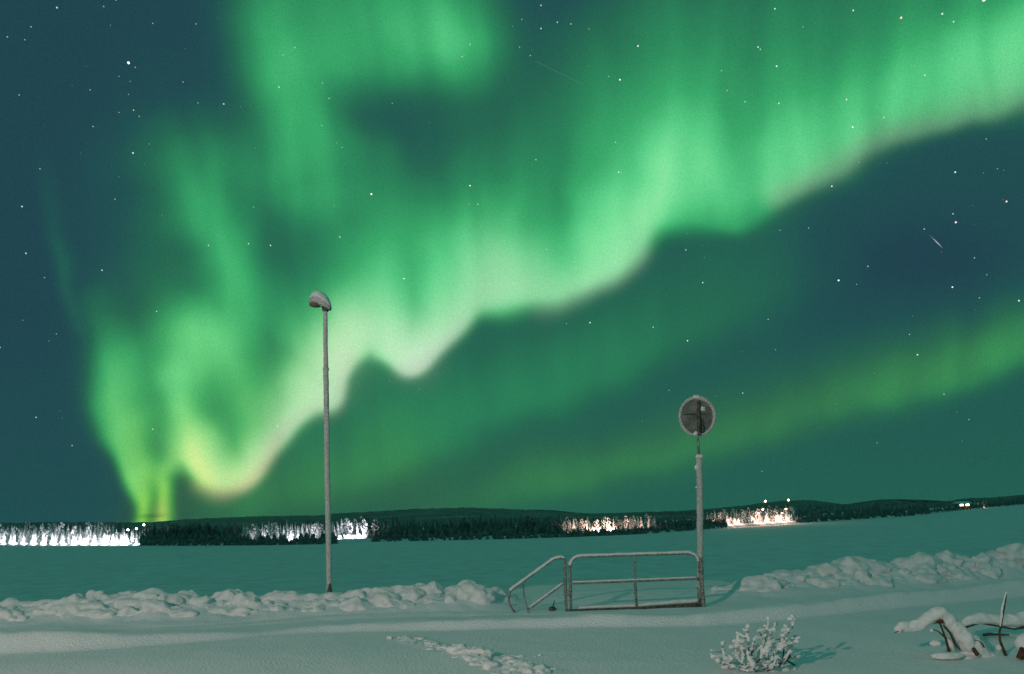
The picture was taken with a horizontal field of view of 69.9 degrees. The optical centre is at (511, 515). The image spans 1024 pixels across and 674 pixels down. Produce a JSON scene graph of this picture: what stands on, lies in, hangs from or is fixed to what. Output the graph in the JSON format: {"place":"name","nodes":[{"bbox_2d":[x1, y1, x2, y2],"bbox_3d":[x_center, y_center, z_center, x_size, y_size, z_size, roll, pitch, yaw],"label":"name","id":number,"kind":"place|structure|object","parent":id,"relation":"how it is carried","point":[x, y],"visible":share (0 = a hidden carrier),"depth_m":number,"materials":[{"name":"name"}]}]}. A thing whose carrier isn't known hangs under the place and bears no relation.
{"place":"outdoors","nodes":[
{"label":"outdoors","id":0,"kind":"place"},
{"bbox_2d":[0,0,1023,522],"bbox_3d":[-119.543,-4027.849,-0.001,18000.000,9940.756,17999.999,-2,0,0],"label":"sky","id":1,"kind":"structure","parent":0,"point":[560,254],"depth_m":7844.64,"materials":[{"name":"green"}]},
{"bbox_2d":[0,552,1023,673],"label":"snow ground","id":2,"kind":"structure","parent":0,"point":[844,629],"depth_m":12.22,"materials":[{"name":"white snow"}]},
{"bbox_2d":[0,579,523,621],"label":"snow bank","id":3,"kind":"structure","parent":2,"relation":"on","point":[91,604],"depth_m":15.75,"materials":[{"name":"white snow"}]},
{"bbox_2d":[309,291,331,592],"bbox_3d":[-4.247,-1.501,16.600,0.511,7.156,0.416,-2,0,0],"label":"street lamp","id":4,"kind":"object","parent":3,"relation":"on","point":[317,299],"visible":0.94,"depth_m":16.55,"materials":[{"name":"metal"}]},
{"bbox_2d":[386,636,556,673],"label":"snow clods","id":5,"kind":"object","parent":2,"relation":"on","point":[483,660],"visible":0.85,"depth_m":9.96,"materials":[{"name":"white snow"}]},
{"bbox_2d":[508,555,567,612],"bbox_3d":[0.512,1.448,15.012,1.219,1.224,0.206,-2,0,0],"label":"handrail","id":6,"kind":"object","parent":2,"relation":"on","point":[531,574],"visible":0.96,"depth_m":14.93,"materials":[{"name":"metal"}]},
{"bbox_2d":[564,551,705,610],"bbox_3d":[2.481,1.385,14.938,2.870,1.261,0.193,-2,0,0],"label":"metal railing","id":7,"kind":"object","parent":2,"relation":"on","point":[694,602],"visible":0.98,"depth_m":14.93,"materials":[{"name":"metal"}]},
{"bbox_2d":[678,395,716,605],"bbox_3d":[3.856,-0.215,15.037,0.788,4.501,0.203,-2,0,0],"label":"round sign","id":8,"kind":"object","parent":2,"relation":"on","point":[697,416],"visible":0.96,"depth_m":15.01,"materials":[{"name":"metal"}]},
{"bbox_2d":[710,614,801,671],"bbox_3d":[3.019,1.646,9.114,1.225,0.803,0.875,-2,0,0],"label":"snowy shrub","id":9,"kind":"object","parent":2,"relation":"on","point":[767,665],"visible":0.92,"depth_m":8.98,"materials":[{"name":"white plant"}]},
{"bbox_2d":[709,543,1023,595],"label":"snow bank","id":10,"kind":"structure","parent":2,"relation":"on","point":[922,567],"depth_m":17.44,"materials":[{"name":"white snow"}]},
{"bbox_2d":[894,607,998,659],"bbox_3d":[5.660,1.550,9.512,1.306,0.718,0.472,-2,0,-13],"label":"bent sapling","id":11,"kind":"object","parent":2,"relation":"on","point":[967,643],"visible":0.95,"depth_m":9.46,"materials":[{"name":"white plant"}]},
{"bbox_2d":[961,611,1023,635],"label":"snowy branch","id":12,"kind":"object","parent":2,"relation":"on","point":[1009,620],"visible":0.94,"depth_m":10.54,"materials":[{"name":"white snow"}]},
{"bbox_2d":[995,592,1006,655],"bbox_3d":[6.350,1.437,9.497,0.165,0.880,0.070,-2,0,0],"label":"bare stem","id":13,"kind":"object","parent":2,"relation":"on","point":[998,647],"visible":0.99,"depth_m":9.48,"materials":[{"name":"brown plant"}]},
{"bbox_2d":[1014,633,1023,658],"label":"snowy stump","id":14,"kind":"object","parent":2,"relation":"on","point":[1019,642],"visible":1,"depth_m":9.26,"materials":[{"name":"white snow"}]},
{"bbox_2d":[0,505,1023,601],"bbox_3d":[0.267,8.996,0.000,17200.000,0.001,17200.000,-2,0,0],"label":"frozen lake","id":15,"kind":"structure","parent":0,"point":[59,572],"depth_m":159.00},
{"bbox_2d":[0,495,1023,545],"bbox_3d":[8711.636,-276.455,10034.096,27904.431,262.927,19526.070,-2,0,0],"label":"hills","id":16,"kind":"structure","parent":0,"point":[431,514],"depth_m":688.81,"materials":[{"name":"plant"}]},
{"bbox_2d":[26,522,32,533],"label":"birch tree","id":17,"kind":"object","parent":16,"relation":"on","point":[28,527],"visible":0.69,"depth_m":466.40,"materials":[{"name":"grey plant"}]},
{"bbox_2d":[57,522,64,534],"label":"birch tree","id":18,"kind":"object","parent":16,"relation":"on","point":[61,525],"visible":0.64,"depth_m":423.55,"materials":[{"name":"grey plant"}]},
{"bbox_2d":[71,525,77,536],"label":"birch tree","id":19,"kind":"object","parent":16,"relation":"on","point":[73,531],"visible":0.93,"depth_m":388.98,"materials":[{"name":"grey plant"}]},
{"bbox_2d":[86,522,91,535],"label":"birch tree","id":20,"kind":"object","parent":16,"relation":"on","point":[89,524],"visible":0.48,"depth_m":400.07,"materials":[{"name":"grey plant"}]},
{"bbox_2d":[99,522,105,533],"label":"birch tree","id":21,"kind":"object","parent":16,"relation":"on","point":[103,528],"visible":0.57,"depth_m":393.26,"materials":[{"name":"grey plant"}]},
{"bbox_2d":[151,522,155,535],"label":"spruce tree","id":22,"kind":"object","parent":16,"relation":"on","point":[154,530],"visible":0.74,"depth_m":350.46,"materials":[{"name":"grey plant"}]},
{"bbox_2d":[174,524,179,535],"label":"birch tree","id":23,"kind":"object","parent":16,"relation":"on","point":[176,531],"visible":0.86,"depth_m":328.64,"materials":[{"name":"grey plant"}]},
{"bbox_2d":[205,523,212,534],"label":"birch tree","id":24,"kind":"object","parent":16,"relation":"on","point":[208,527],"visible":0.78,"depth_m":317.27,"materials":[{"name":"grey plant"}]},
{"bbox_2d":[249,524,255,537],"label":"birch tree","id":25,"kind":"object","parent":16,"relation":"on","point":[254,533],"visible":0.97,"depth_m":305.23,"materials":[{"name":"grey plant"}]},
{"bbox_2d":[262,525,269,537],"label":"birch tree","id":26,"kind":"object","parent":16,"relation":"on","point":[265,531],"visible":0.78,"depth_m":298.64,"materials":[{"name":"grey plant"}]},
{"bbox_2d":[266,522,272,536],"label":"spruce tree","id":27,"kind":"object","parent":16,"relation":"on","point":[269,530],"visible":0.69,"depth_m":309.64,"materials":[{"name":"grey plant"}]},
{"bbox_2d":[288,525,293,540],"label":"spruce tree","id":28,"kind":"object","parent":16,"relation":"on","point":[291,536],"visible":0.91,"depth_m":293.75,"materials":[{"name":"grey plant"}]},
{"bbox_2d":[311,523,317,534],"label":"birch tree","id":29,"kind":"object","parent":16,"relation":"on","point":[314,527],"visible":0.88,"depth_m":294.03,"materials":[{"name":"grey plant"}]},
{"bbox_2d":[339,519,343,536],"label":"spruce tree","id":30,"kind":"object","parent":16,"relation":"on","point":[341,530],"visible":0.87,"depth_m":300.43,"materials":[{"name":"grey plant"}]},
{"bbox_2d":[346,520,352,534],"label":"birch tree","id":31,"kind":"object","parent":16,"relation":"on","point":[349,530],"visible":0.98,"depth_m":302.69,"materials":[{"name":"grey plant"}]},
{"bbox_2d":[353,519,358,535],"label":"birch tree","id":32,"kind":"object","parent":16,"relation":"on","point":[355,525],"visible":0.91,"depth_m":313.84,"materials":[{"name":"grey plant"}]},
{"bbox_2d":[361,519,367,533],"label":"birch tree","id":33,"kind":"object","parent":16,"relation":"on","point":[365,529],"visible":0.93,"depth_m":305.27,"materials":[{"name":"grey plant"}]},
{"bbox_2d":[371,519,378,531],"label":"birch tree","id":34,"kind":"object","parent":16,"relation":"on","point":[373,524],"visible":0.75,"depth_m":303.72,"materials":[{"name":"grey plant"}]},
{"bbox_2d":[0,514,793,543],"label":"frosted brush","id":35,"kind":"object","parent":16,"relation":"on","point":[76,539],"visible":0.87,"depth_m":385.09,"materials":[{"name":"white plant"}]},
{"bbox_2d":[430,521,434,533],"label":"spruce tree","id":36,"kind":"object","parent":16,"relation":"on","point":[432,528],"visible":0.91,"depth_m":291.38,"materials":[{"name":"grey plant"}]},
{"bbox_2d":[462,518,468,530],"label":"birch tree","id":37,"kind":"object","parent":16,"relation":"on","point":[464,524],"visible":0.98,"depth_m":289.38,"materials":[{"name":"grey plant"}]},
{"bbox_2d":[0,495,1023,545],"bbox_3d":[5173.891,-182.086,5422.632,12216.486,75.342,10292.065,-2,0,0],"label":"forest","id":38,"kind":"object","parent":16,"relation":"on","point":[456,532],"visible":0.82,"depth_m":331.79,"materials":[{"name":"green plant"}]},
{"bbox_2d":[523,516,530,529],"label":"birch tree","id":39,"kind":"object","parent":16,"relation":"on","point":[527,523],"visible":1,"depth_m":283.57,"materials":[{"name":"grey plant"}]},
{"bbox_2d":[623,515,628,527],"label":"birch tree","id":40,"kind":"object","parent":16,"relation":"on","point":[626,520],"visible":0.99,"depth_m":299.56,"materials":[{"name":"grey plant"}]},
{"bbox_2d":[755,509,759,520],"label":"birch tree","id":41,"kind":"object","parent":16,"relation":"on","point":[757,515],"visible":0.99,"depth_m":378.10,"materials":[{"name":"grey plant"}]},
{"bbox_2d":[952,501,970,509],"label":"cabin","id":42,"kind":"object","parent":16,"relation":"on","point":[966,504],"visible":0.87,"depth_m":784.74,"materials":[{"name":"black"}]},
{"bbox_2d":[536,509,574,512],"bbox_3d":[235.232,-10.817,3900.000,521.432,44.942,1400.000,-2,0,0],"label":"hills","id":43,"kind":"structure","parent":0,"point":[556,511],"depth_m":3671.07,"materials":[{"name":"plant"}]},
{"bbox_2d":[851,499,943,503],"bbox_3d":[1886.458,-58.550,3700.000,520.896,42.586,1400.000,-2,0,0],"label":"hills","id":44,"kind":"structure","parent":0,"point":[915,501],"depth_m":3390.57,"materials":[{"name":"plant"}]}
]}

